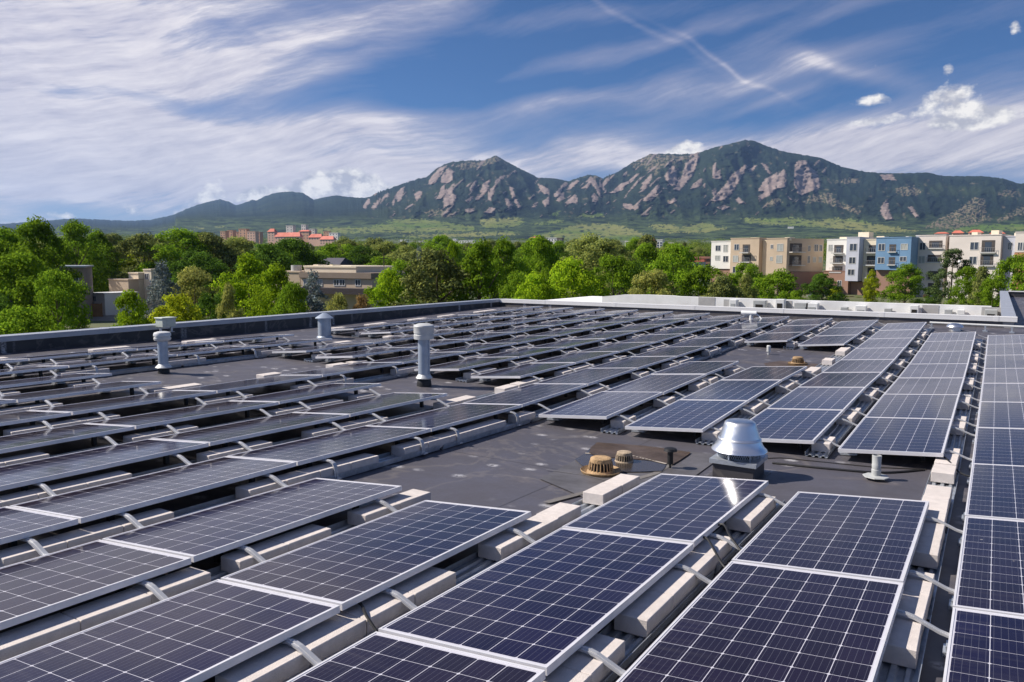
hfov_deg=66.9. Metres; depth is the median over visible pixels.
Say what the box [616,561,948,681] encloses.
solar panel
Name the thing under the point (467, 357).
ballast block
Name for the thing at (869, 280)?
tree
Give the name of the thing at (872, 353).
solar panel
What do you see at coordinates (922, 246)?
window
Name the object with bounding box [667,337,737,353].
solar panel
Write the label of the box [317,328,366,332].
ballast tray
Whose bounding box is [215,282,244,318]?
tree
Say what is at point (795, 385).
ballast block
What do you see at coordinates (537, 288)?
tree
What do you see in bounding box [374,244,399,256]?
tree
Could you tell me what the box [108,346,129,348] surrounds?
ballast block
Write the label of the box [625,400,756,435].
solar panel
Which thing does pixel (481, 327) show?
solar panel
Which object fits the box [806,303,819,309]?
rooftop unit
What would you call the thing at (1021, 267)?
tree
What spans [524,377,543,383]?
ballast block
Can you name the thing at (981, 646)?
solar panel
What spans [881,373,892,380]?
ballast block
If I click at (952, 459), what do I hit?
ballast block
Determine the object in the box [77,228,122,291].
tree
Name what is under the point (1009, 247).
window
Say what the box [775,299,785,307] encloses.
rooftop unit
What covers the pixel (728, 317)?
solar panel
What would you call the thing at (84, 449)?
ballast tray
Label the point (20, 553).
ballast block
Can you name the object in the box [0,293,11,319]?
tree
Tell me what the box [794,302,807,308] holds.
rooftop unit
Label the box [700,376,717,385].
ballast block
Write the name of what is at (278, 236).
building
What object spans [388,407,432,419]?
ballast tray
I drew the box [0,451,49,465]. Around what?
ballast block
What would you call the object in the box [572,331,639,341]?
solar panel
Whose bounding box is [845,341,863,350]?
ballast tray
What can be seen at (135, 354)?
ballast block
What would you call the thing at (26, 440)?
solar panel
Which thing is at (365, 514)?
ballast block
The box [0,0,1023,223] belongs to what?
sky
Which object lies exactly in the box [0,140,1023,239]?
mountains
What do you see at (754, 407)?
ballast block
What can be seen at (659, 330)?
ballast block
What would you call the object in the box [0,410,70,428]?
solar panel
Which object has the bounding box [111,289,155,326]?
tree
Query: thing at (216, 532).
solar panel
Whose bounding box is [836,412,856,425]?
ballast block
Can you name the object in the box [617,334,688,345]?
solar panel
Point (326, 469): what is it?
ballast block
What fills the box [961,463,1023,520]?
solar panel
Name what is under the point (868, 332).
ballast block
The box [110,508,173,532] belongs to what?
ballast block
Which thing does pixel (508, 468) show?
roof
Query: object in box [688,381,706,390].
ballast block
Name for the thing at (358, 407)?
solar panel
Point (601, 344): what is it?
ballast block
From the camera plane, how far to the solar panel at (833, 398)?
11.13 m
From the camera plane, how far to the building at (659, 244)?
872.00 m
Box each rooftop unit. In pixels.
[729,299,738,306]
[753,300,767,307]
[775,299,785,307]
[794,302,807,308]
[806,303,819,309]
[840,307,848,310]
[855,305,866,310]
[884,308,891,311]
[910,305,919,312]
[944,309,952,313]
[957,309,964,314]
[985,309,997,315]
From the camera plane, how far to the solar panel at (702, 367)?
14.12 m
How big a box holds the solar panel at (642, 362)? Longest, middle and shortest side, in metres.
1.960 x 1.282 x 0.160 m
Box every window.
[333,279,338,285]
[339,279,344,285]
[355,279,360,285]
[715,245,720,250]
[723,245,727,251]
[723,256,727,261]
[733,255,737,261]
[734,244,738,249]
[776,255,782,262]
[777,244,782,250]
[847,269,854,274]
[849,243,856,250]
[849,257,855,263]
[877,257,884,263]
[878,244,884,250]
[899,256,906,260]
[900,244,907,249]
[918,256,924,262]
[919,242,925,249]
[969,256,976,263]
[970,242,978,249]
[1007,242,1012,249]
[1017,242,1022,250]
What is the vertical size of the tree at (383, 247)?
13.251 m
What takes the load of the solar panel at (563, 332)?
on the roof at (508, 468)
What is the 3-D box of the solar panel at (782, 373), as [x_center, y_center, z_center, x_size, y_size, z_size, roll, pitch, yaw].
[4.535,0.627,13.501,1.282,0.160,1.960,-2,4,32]
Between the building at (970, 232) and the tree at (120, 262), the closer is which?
the tree at (120, 262)
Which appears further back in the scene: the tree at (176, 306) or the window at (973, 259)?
the window at (973, 259)
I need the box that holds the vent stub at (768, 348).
[767,345,770,354]
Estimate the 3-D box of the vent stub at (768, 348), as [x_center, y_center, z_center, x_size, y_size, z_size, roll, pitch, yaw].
[5.733,0.200,17.320,0.100,0.212,0.100,4,7,32]
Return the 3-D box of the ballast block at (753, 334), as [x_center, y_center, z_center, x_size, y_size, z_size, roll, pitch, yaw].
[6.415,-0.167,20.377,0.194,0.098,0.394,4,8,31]
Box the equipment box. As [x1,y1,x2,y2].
[154,317,176,331]
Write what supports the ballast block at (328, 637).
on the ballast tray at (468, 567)
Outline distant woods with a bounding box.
[14,233,875,269]
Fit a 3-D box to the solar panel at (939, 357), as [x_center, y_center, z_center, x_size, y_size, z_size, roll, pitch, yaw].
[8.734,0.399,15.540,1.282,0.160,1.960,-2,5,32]
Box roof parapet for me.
[0,291,1023,353]
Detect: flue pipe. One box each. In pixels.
[153,331,171,373]
[315,313,332,338]
[413,323,433,386]
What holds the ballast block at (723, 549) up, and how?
on the ballast tray at (741, 539)
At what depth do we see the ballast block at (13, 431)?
8.50 m
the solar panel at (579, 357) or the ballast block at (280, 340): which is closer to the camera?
the solar panel at (579, 357)
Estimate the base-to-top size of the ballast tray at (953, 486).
0.054 m
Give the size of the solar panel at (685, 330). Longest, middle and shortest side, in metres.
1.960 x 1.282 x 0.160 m
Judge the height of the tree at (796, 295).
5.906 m
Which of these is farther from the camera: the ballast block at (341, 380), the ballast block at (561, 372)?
the ballast block at (561, 372)
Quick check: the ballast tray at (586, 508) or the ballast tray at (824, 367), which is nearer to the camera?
the ballast tray at (586, 508)
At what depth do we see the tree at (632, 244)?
236.09 m
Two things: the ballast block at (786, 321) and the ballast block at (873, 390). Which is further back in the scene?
the ballast block at (786, 321)
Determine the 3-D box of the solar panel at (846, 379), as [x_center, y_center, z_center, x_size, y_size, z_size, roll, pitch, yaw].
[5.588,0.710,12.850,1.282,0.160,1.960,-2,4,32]
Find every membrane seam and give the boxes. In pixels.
[543,454,688,502]
[546,469,606,480]
[773,457,917,468]
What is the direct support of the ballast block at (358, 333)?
on the ballast tray at (364, 335)
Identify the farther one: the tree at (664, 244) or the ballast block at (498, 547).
the tree at (664, 244)
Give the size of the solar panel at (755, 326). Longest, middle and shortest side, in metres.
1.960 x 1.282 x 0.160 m
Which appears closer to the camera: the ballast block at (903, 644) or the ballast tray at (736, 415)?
the ballast block at (903, 644)
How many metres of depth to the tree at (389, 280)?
82.90 m
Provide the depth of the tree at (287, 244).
136.07 m
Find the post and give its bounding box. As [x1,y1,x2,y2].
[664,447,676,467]
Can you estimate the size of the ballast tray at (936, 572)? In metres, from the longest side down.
1.920 x 0.243 x 0.054 m
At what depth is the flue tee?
23.88 m
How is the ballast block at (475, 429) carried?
on the ballast tray at (510, 425)
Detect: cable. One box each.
[357,602,377,631]
[703,536,725,567]
[718,523,740,550]
[772,462,924,473]
[943,456,969,476]
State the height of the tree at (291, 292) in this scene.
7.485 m
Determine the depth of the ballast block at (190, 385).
11.64 m
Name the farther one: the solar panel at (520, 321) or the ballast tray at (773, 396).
the solar panel at (520, 321)
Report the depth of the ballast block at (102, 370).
12.96 m
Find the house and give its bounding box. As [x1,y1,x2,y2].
[324,258,357,264]
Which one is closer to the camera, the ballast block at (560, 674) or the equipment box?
the ballast block at (560, 674)
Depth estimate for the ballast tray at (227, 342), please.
18.01 m
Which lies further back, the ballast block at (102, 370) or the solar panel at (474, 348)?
the solar panel at (474, 348)
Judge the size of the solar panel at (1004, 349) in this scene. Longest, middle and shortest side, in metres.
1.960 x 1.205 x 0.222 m
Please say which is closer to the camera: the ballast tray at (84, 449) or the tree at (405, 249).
the ballast tray at (84, 449)
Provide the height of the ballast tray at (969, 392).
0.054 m
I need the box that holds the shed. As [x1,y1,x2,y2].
[93,291,138,314]
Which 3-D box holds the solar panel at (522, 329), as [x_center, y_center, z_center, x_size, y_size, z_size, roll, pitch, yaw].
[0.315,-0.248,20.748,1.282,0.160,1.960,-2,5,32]
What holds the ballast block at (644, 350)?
on the ballast tray
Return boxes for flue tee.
[741,311,761,319]
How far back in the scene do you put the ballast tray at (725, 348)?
18.13 m
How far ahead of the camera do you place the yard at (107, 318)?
116.57 m
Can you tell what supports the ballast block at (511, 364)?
on the ballast tray at (462, 379)
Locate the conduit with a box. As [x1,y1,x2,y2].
[929,321,1023,332]
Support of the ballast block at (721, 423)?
on the ballast tray at (736, 415)
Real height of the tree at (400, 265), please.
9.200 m
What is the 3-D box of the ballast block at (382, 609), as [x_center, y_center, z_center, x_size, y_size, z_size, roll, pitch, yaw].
[-0.739,1.498,4.304,0.194,0.098,0.394,3,5,31]
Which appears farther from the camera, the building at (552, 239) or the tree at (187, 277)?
the building at (552, 239)
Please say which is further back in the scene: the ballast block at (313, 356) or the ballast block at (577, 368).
the ballast block at (313, 356)
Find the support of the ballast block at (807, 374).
on the ballast tray at (824, 367)
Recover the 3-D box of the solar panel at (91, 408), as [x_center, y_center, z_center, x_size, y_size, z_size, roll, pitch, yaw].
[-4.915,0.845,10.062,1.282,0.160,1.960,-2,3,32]
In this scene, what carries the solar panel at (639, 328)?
on the roof at (508, 468)
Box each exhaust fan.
[707,418,770,479]
[946,323,963,331]
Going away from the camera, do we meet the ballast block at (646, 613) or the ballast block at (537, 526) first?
the ballast block at (646, 613)
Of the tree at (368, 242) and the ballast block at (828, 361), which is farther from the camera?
the tree at (368, 242)
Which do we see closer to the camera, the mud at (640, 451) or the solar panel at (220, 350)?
the mud at (640, 451)
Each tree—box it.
[0,215,90,322]
[0,226,37,302]
[0,238,27,306]
[0,249,78,333]
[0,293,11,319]
[0,305,61,334]
[32,268,92,330]
[46,218,110,291]
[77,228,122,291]
[79,251,134,286]
[104,232,122,245]
[107,232,178,281]
[107,254,151,274]
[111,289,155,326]
[134,227,217,293]
[144,259,187,315]
[147,292,204,323]
[165,250,229,306]
[170,265,221,318]
[176,232,240,286]
[192,291,230,319]
[206,252,282,318]
[210,236,255,279]
[215,242,298,302]
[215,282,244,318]
[243,261,302,316]
[268,281,309,314]
[273,237,329,269]
[297,269,329,312]
[314,242,357,261]
[322,292,347,310]
[332,236,361,258]
[348,245,382,264]
[353,293,370,308]
[358,237,386,253]
[363,267,415,307]
[364,255,394,265]
[370,240,398,257]
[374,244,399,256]
[376,259,424,305]
[385,244,426,271]
[387,247,478,306]
[394,248,441,290]
[409,242,417,248]
[416,247,427,300]
[422,234,463,280]
[439,240,460,301]
[447,237,506,301]
[448,244,464,266]
[456,243,469,264]
[462,243,474,252]
[481,234,527,299]
[486,239,509,271]
[498,270,534,299]
[512,271,563,299]
[513,234,565,287]
[513,240,531,259]
[513,241,520,248]
[528,237,562,255]
[530,248,550,265]
[545,257,612,297]
[553,241,571,256]
[554,240,568,252]
[559,232,631,297]
[559,238,578,256]
[585,252,638,295]
[599,239,633,293]
[606,260,650,294]
[621,238,647,262]
[627,268,680,295]
[630,234,656,278]
[631,242,677,293]
[639,243,705,295]
[661,241,668,248]
[669,258,700,283]
[674,264,733,297]
[690,246,709,255]
[700,274,744,297]
[721,262,775,297]
[727,271,759,298]
[751,268,806,299]
[779,289,805,299]
[800,272,848,300]
[828,289,842,297]
[861,269,880,301]
[876,263,930,303]
[924,248,972,303]
[924,286,942,303]
[943,265,985,304]
[966,266,990,305]
[967,276,1007,306]
[987,252,1023,306]
[1006,261,1023,290]
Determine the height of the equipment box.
0.360 m
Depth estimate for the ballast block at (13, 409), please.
9.57 m
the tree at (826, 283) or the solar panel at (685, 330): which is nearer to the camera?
the solar panel at (685, 330)
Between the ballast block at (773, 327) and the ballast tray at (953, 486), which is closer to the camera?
the ballast tray at (953, 486)
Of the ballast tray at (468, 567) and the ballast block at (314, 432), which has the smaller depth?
the ballast tray at (468, 567)
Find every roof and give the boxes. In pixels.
[0,306,1023,681]
[1010,297,1023,325]
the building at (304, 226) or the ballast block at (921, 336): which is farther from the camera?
the building at (304, 226)
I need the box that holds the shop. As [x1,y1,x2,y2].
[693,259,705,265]
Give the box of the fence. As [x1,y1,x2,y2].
[91,303,102,316]
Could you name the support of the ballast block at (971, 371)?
on the ballast tray at (970, 375)
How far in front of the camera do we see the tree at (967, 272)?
111.37 m
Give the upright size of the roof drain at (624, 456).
0.116 m
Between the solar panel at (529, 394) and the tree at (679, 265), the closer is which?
the solar panel at (529, 394)
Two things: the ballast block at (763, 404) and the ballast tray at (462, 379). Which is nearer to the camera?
the ballast block at (763, 404)
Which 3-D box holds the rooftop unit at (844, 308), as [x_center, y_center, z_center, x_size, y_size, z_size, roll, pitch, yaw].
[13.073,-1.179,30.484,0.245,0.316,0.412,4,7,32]
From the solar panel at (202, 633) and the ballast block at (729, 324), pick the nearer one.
the solar panel at (202, 633)
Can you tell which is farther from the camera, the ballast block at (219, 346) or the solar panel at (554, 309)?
the solar panel at (554, 309)
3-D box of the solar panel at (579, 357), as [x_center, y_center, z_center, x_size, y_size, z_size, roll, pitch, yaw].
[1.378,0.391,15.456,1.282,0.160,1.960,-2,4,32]
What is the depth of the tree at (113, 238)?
237.48 m
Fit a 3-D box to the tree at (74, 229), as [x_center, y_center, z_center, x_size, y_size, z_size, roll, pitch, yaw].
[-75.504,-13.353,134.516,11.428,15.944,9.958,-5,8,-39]
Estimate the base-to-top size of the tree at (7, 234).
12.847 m
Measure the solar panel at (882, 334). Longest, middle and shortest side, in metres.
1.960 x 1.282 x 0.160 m
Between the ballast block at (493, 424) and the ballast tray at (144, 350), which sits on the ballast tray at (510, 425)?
the ballast block at (493, 424)
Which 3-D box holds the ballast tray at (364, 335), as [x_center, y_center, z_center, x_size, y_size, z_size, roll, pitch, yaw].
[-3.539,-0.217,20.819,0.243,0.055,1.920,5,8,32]
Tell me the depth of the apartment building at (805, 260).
201.08 m
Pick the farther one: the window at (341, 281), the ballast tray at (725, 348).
the window at (341, 281)
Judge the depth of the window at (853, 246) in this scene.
189.12 m
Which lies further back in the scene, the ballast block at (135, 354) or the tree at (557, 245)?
the tree at (557, 245)
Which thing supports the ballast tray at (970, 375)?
on the roof at (508, 468)
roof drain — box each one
[580,455,620,476]
[615,450,633,462]
[788,356,807,364]
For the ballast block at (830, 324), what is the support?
on the ballast tray
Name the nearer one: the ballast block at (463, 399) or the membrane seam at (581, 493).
the membrane seam at (581, 493)
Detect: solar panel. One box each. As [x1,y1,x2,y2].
[0,359,27,369]
[0,366,67,376]
[0,373,111,395]
[0,381,160,406]
[0,399,15,403]
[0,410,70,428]
[0,423,134,453]
[0,439,208,495]
[0,506,77,555]
[0,539,190,629]
[0,579,339,681]
[8,348,136,364]
[9,456,295,528]
[30,390,215,419]
[40,354,176,372]
[88,401,278,432]
[102,478,401,562]
[118,341,222,354]
[150,345,262,363]
[151,412,348,450]
[177,375,321,397]
[196,334,293,345]
[221,500,535,610]
[228,426,430,479]
[230,383,380,408]
[241,338,331,350]
[272,342,373,356]
[282,362,402,382]
[287,631,545,681]
[295,393,449,420]
[315,347,417,361]
[331,323,402,333]
[348,336,414,347]
[361,326,437,336]
[362,352,465,366]
[366,403,521,443]
[378,528,710,675]
[382,318,444,327]
[384,339,471,351]
[404,329,475,339]
[414,357,518,375]
[425,314,481,322]
[432,343,517,355]
[433,320,479,328]
[440,332,515,343]
[449,323,515,333]
[453,316,514,324]
[460,309,514,317]
[464,384,591,410]
[471,362,575,380]
[480,347,567,360]
[481,335,559,345]
[486,325,553,334]
[490,311,545,319]
[490,317,550,325]
[493,306,542,313]
[523,313,579,321]
[525,307,573,315]
[527,328,595,337]
[528,319,586,327]
[528,338,606,350]
[531,351,621,365]
[533,368,641,389]
[539,391,668,423]
[556,308,604,314]
[558,314,615,321]
[562,473,784,548]
[564,322,626,330]
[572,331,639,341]
[579,342,657,355]
[586,310,639,316]
[589,356,680,372]
[596,316,653,324]
[604,324,666,333]
[606,374,711,397]
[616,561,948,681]
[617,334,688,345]
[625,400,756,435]
[626,311,673,318]
[631,346,712,360]
[636,318,691,326]
[648,327,711,337]
[651,361,744,378]
[662,313,712,320]
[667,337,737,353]
[675,320,733,329]
[680,380,791,405]
[696,329,760,339]
[701,315,748,324]
[721,322,778,333]
[721,366,816,384]
[732,491,962,593]
[742,316,793,326]
[744,332,809,345]
[750,408,856,447]
[766,325,824,336]
[767,387,878,415]
[783,318,837,327]
[798,335,864,348]
[798,372,893,392]
[815,327,875,337]
[823,359,905,376]
[830,320,884,329]
[838,417,974,460]
[841,347,914,362]
[857,338,922,351]
[865,394,978,426]
[869,329,929,340]
[879,322,932,331]
[884,378,980,400]
[898,363,982,383]
[909,351,984,367]
[918,340,985,354]
[926,332,986,344]
[942,607,1023,681]
[949,516,1023,616]
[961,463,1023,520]
[969,427,1023,469]
[974,401,1023,432]
[977,383,1023,406]
[980,368,1023,387]
[982,355,1023,371]
[984,343,1023,358]
[986,334,1023,343]
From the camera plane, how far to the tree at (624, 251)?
188.73 m
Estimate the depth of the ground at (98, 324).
177.81 m
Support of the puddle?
on the mud at (640, 451)
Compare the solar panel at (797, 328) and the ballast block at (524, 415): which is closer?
the ballast block at (524, 415)
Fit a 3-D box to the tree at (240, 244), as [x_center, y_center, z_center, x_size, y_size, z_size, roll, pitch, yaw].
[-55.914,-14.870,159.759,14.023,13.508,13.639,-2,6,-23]
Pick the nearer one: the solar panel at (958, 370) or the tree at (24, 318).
the solar panel at (958, 370)
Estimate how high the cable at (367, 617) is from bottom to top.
0.071 m
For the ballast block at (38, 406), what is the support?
on the ballast tray
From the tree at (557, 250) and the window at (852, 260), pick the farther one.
the tree at (557, 250)
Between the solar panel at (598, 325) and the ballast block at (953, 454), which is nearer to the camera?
the ballast block at (953, 454)
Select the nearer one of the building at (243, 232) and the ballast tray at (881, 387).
the ballast tray at (881, 387)
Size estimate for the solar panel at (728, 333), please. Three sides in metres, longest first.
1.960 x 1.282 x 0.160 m
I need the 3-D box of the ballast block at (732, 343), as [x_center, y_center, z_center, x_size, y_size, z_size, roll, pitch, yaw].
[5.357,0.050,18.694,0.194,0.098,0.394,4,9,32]
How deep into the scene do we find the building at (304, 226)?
1740.30 m
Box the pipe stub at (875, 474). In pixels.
[862,454,888,480]
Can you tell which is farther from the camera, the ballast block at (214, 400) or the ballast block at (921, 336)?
the ballast block at (921, 336)
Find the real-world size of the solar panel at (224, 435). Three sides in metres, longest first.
1.960 x 1.282 x 0.160 m
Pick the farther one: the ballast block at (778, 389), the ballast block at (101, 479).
the ballast block at (778, 389)
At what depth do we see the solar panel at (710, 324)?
22.14 m
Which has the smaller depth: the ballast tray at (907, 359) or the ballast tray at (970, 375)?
the ballast tray at (970, 375)
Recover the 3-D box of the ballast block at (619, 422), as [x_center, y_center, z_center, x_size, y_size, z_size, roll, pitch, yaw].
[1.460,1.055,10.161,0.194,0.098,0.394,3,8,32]
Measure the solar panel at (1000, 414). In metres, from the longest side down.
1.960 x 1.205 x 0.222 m
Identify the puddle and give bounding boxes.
[575,449,665,471]
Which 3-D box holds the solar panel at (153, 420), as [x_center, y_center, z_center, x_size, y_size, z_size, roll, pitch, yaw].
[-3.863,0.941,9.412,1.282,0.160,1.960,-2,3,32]
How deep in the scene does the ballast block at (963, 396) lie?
11.35 m
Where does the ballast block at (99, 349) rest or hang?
on the ballast tray at (144, 350)
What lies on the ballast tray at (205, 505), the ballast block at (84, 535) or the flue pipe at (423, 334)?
the ballast block at (84, 535)
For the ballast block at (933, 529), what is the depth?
5.64 m
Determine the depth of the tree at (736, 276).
103.33 m
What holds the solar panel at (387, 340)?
on the roof at (508, 468)
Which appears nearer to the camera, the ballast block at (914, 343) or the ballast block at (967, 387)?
the ballast block at (967, 387)
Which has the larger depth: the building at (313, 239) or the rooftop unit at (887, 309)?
the building at (313, 239)
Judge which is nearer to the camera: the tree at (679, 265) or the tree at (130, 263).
the tree at (130, 263)
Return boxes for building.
[41,265,93,318]
[108,269,166,308]
[220,231,228,240]
[227,230,235,237]
[239,229,249,240]
[246,231,258,242]
[259,232,262,243]
[267,229,277,243]
[272,264,406,311]
[274,232,303,241]
[286,225,295,231]
[299,230,311,241]
[301,224,307,229]
[308,234,322,245]
[309,229,316,233]
[320,236,335,245]
[323,231,330,235]
[329,233,339,241]
[457,240,475,243]
[546,238,556,243]
[550,295,1000,315]
[657,240,664,247]
[694,256,710,279]
[710,237,794,291]
[788,238,823,291]
[823,232,918,296]
[916,230,1023,298]
[934,232,948,234]
[952,230,963,234]
[968,230,983,234]
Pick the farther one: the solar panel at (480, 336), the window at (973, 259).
the window at (973, 259)
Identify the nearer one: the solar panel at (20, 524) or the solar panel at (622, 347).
the solar panel at (20, 524)
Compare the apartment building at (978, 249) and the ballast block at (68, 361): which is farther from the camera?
the apartment building at (978, 249)
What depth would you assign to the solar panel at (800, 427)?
9.46 m
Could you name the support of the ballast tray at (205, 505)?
on the roof at (508, 468)
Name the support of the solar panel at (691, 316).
on the roof at (508, 468)
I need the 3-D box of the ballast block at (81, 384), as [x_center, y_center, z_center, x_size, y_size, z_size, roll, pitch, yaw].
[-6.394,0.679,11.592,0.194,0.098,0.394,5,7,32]
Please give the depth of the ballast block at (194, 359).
14.51 m
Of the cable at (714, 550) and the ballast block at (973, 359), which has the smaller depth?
the cable at (714, 550)
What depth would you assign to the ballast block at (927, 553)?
5.21 m
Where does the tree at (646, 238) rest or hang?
on the ground at (98, 324)
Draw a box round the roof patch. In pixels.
[539,443,714,496]
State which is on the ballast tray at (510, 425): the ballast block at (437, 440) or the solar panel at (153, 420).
the ballast block at (437, 440)
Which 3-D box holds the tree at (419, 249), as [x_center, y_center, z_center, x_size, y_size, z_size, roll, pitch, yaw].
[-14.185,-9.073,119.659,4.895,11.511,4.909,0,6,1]
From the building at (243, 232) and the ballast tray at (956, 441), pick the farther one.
the building at (243, 232)
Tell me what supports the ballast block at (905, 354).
on the ballast tray at (907, 359)
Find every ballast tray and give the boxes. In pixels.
[3,354,103,364]
[34,360,140,371]
[50,442,122,456]
[106,346,190,354]
[109,364,180,374]
[120,405,196,417]
[132,459,196,477]
[144,351,226,359]
[173,494,239,517]
[182,354,266,366]
[192,339,261,346]
[198,415,266,428]
[206,519,355,581]
[232,345,285,350]
[268,353,294,356]
[273,437,300,444]
[285,640,358,681]
[304,358,338,361]
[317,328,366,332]
[325,445,439,478]
[352,332,396,336]
[353,373,407,382]
[366,535,545,636]
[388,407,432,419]
[441,419,530,448]
[455,367,507,381]
[476,392,494,398]
[530,397,578,421]
[551,482,643,532]
[599,570,714,681]
[601,405,660,433]
[608,378,634,387]
[649,367,663,374]
[672,388,695,400]
[694,354,713,360]
[695,411,757,444]
[714,344,739,355]
[714,500,784,573]
[715,373,729,380]
[739,336,753,345]
[759,390,790,412]
[783,339,803,348]
[792,375,814,389]
[805,421,855,457]
[815,363,834,374]
[829,351,850,362]
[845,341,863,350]
[850,398,874,423]
[862,333,874,340]
[870,326,883,331]
[870,382,890,400]
[876,615,931,681]
[885,367,902,382]
[897,355,912,368]
[905,344,920,356]
[910,524,949,619]
[921,328,931,335]
[921,467,959,523]
[933,434,965,472]
[955,409,970,434]
[961,388,974,408]
[966,373,976,389]
[971,347,981,359]
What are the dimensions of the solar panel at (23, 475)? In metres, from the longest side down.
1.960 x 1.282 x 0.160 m
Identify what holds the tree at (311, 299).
on the ground at (98, 324)
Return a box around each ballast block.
[0,406,29,413]
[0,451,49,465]
[0,491,37,506]
[0,536,66,567]
[0,613,79,661]
[2,391,20,394]
[3,424,48,435]
[9,364,38,368]
[25,402,62,409]
[27,480,87,498]
[35,361,62,365]
[44,418,86,427]
[53,521,122,548]
[56,370,85,374]
[58,359,84,362]
[62,588,150,630]
[67,381,100,387]
[77,470,131,487]
[79,413,119,422]
[83,367,109,372]
[88,347,111,353]
[102,355,125,358]
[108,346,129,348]
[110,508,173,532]
[123,430,166,442]
[127,353,150,355]
[132,566,210,603]
[147,386,178,392]
[159,425,197,434]
[169,359,187,365]
[173,383,202,388]
[181,340,201,345]
[183,357,205,362]
[195,346,213,349]
[197,397,229,405]
[197,446,241,462]
[215,643,309,681]
[216,345,232,347]
[221,539,288,573]
[222,393,252,399]
[230,440,272,451]
[235,478,286,498]
[256,349,276,355]
[256,372,282,377]
[267,406,300,416]
[270,524,330,551]
[271,339,286,341]
[276,468,319,485]
[290,383,317,389]
[290,612,365,666]
[291,402,321,410]
[301,426,337,438]
[308,460,350,477]
[311,353,331,358]
[313,380,335,385]
[314,398,342,405]
[322,342,339,344]
[326,362,348,367]
[330,377,353,382]
[332,420,365,430]
[338,453,378,469]
[341,587,414,635]
[346,360,366,363]
[347,500,399,525]
[348,392,376,400]
[355,331,370,335]
[357,416,387,424]
[362,346,379,349]
[383,489,430,509]
[390,367,412,374]
[390,566,455,606]
[391,440,427,456]
[406,364,417,371]
[417,435,449,447]
[433,399,459,409]
[437,429,469,442]
[452,395,476,403]
[458,355,476,360]
[458,424,488,436]
[463,370,484,378]
[464,342,480,345]
[476,419,505,430]
[478,530,531,561]
[479,367,496,372]
[495,384,517,393]
[499,348,515,352]
[508,361,526,367]
[508,411,534,422]
[510,380,531,386]
[512,514,558,540]
[520,359,536,362]
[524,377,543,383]
[536,502,580,527]
[542,666,590,681]
[554,369,573,376]
[555,337,569,341]
[559,633,624,681]
[561,350,577,354]
[566,366,584,371]
[576,388,598,398]
[577,363,593,368]
[583,482,621,505]
[589,385,608,391]
[598,342,611,346]
[602,357,618,363]
[604,474,639,493]
[610,414,635,428]
[614,589,672,637]
[626,335,638,339]
[631,371,648,379]
[640,347,654,353]
[648,568,695,610]
[653,396,674,407]
[654,328,665,332]
[661,362,677,368]
[672,359,687,364]
[672,550,715,586]
[673,338,685,343]
[680,357,693,361]
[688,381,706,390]
[693,535,732,566]
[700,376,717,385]
[701,349,715,355]
[701,426,721,440]
[705,329,715,333]
[710,347,720,352]
[713,420,724,426]
[724,367,740,374]
[726,505,764,532]
[727,322,736,326]
[728,340,740,345]
[740,403,761,414]
[745,495,775,518]
[749,398,768,409]
[750,332,761,336]
[771,324,780,328]
[775,383,792,392]
[782,320,791,323]
[782,380,798,388]
[786,341,797,346]
[799,335,810,340]
[802,369,817,377]
[808,367,821,373]
[811,436,835,452]
[812,329,821,333]
[822,358,835,364]
[826,322,834,326]
[835,349,847,355]
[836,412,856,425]
[839,347,850,352]
[845,407,860,418]
[853,338,863,343]
[858,391,875,401]
[865,329,874,333]
[865,388,878,396]
[875,376,889,384]
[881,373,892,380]
[882,615,921,668]
[890,362,902,369]
[896,591,928,635]
[901,350,912,356]
[903,569,934,607]
[910,340,919,345]
[911,535,941,568]
[915,334,924,338]
[920,521,944,549]
[922,495,949,517]
[924,484,951,508]
[925,508,946,527]
[931,463,956,483]
[934,455,958,472]
[944,447,960,464]
[950,421,965,435]
[953,416,966,423]
[957,398,969,409]
[959,394,970,402]
[962,381,973,389]
[967,366,976,373]
[969,356,977,363]
[973,343,980,348]
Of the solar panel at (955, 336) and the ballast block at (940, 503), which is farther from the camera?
the solar panel at (955, 336)
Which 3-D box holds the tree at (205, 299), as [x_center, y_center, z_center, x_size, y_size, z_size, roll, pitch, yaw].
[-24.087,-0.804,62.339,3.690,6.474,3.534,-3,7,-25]
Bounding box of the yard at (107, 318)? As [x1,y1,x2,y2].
[90,314,149,320]
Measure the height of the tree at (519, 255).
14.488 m
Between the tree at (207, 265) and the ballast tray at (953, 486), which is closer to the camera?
the ballast tray at (953, 486)
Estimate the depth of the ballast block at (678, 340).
18.91 m
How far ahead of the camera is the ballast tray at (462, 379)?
13.52 m
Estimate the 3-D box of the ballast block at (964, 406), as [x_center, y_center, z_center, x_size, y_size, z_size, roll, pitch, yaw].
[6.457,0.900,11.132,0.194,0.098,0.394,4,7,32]
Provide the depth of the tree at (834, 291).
149.44 m
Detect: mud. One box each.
[589,442,689,463]
[764,361,818,369]
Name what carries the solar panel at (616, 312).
on the roof at (508, 468)
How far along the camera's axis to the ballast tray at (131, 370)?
13.57 m
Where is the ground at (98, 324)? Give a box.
[57,235,967,329]
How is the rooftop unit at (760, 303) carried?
attached to the neighbour building at (823, 305)

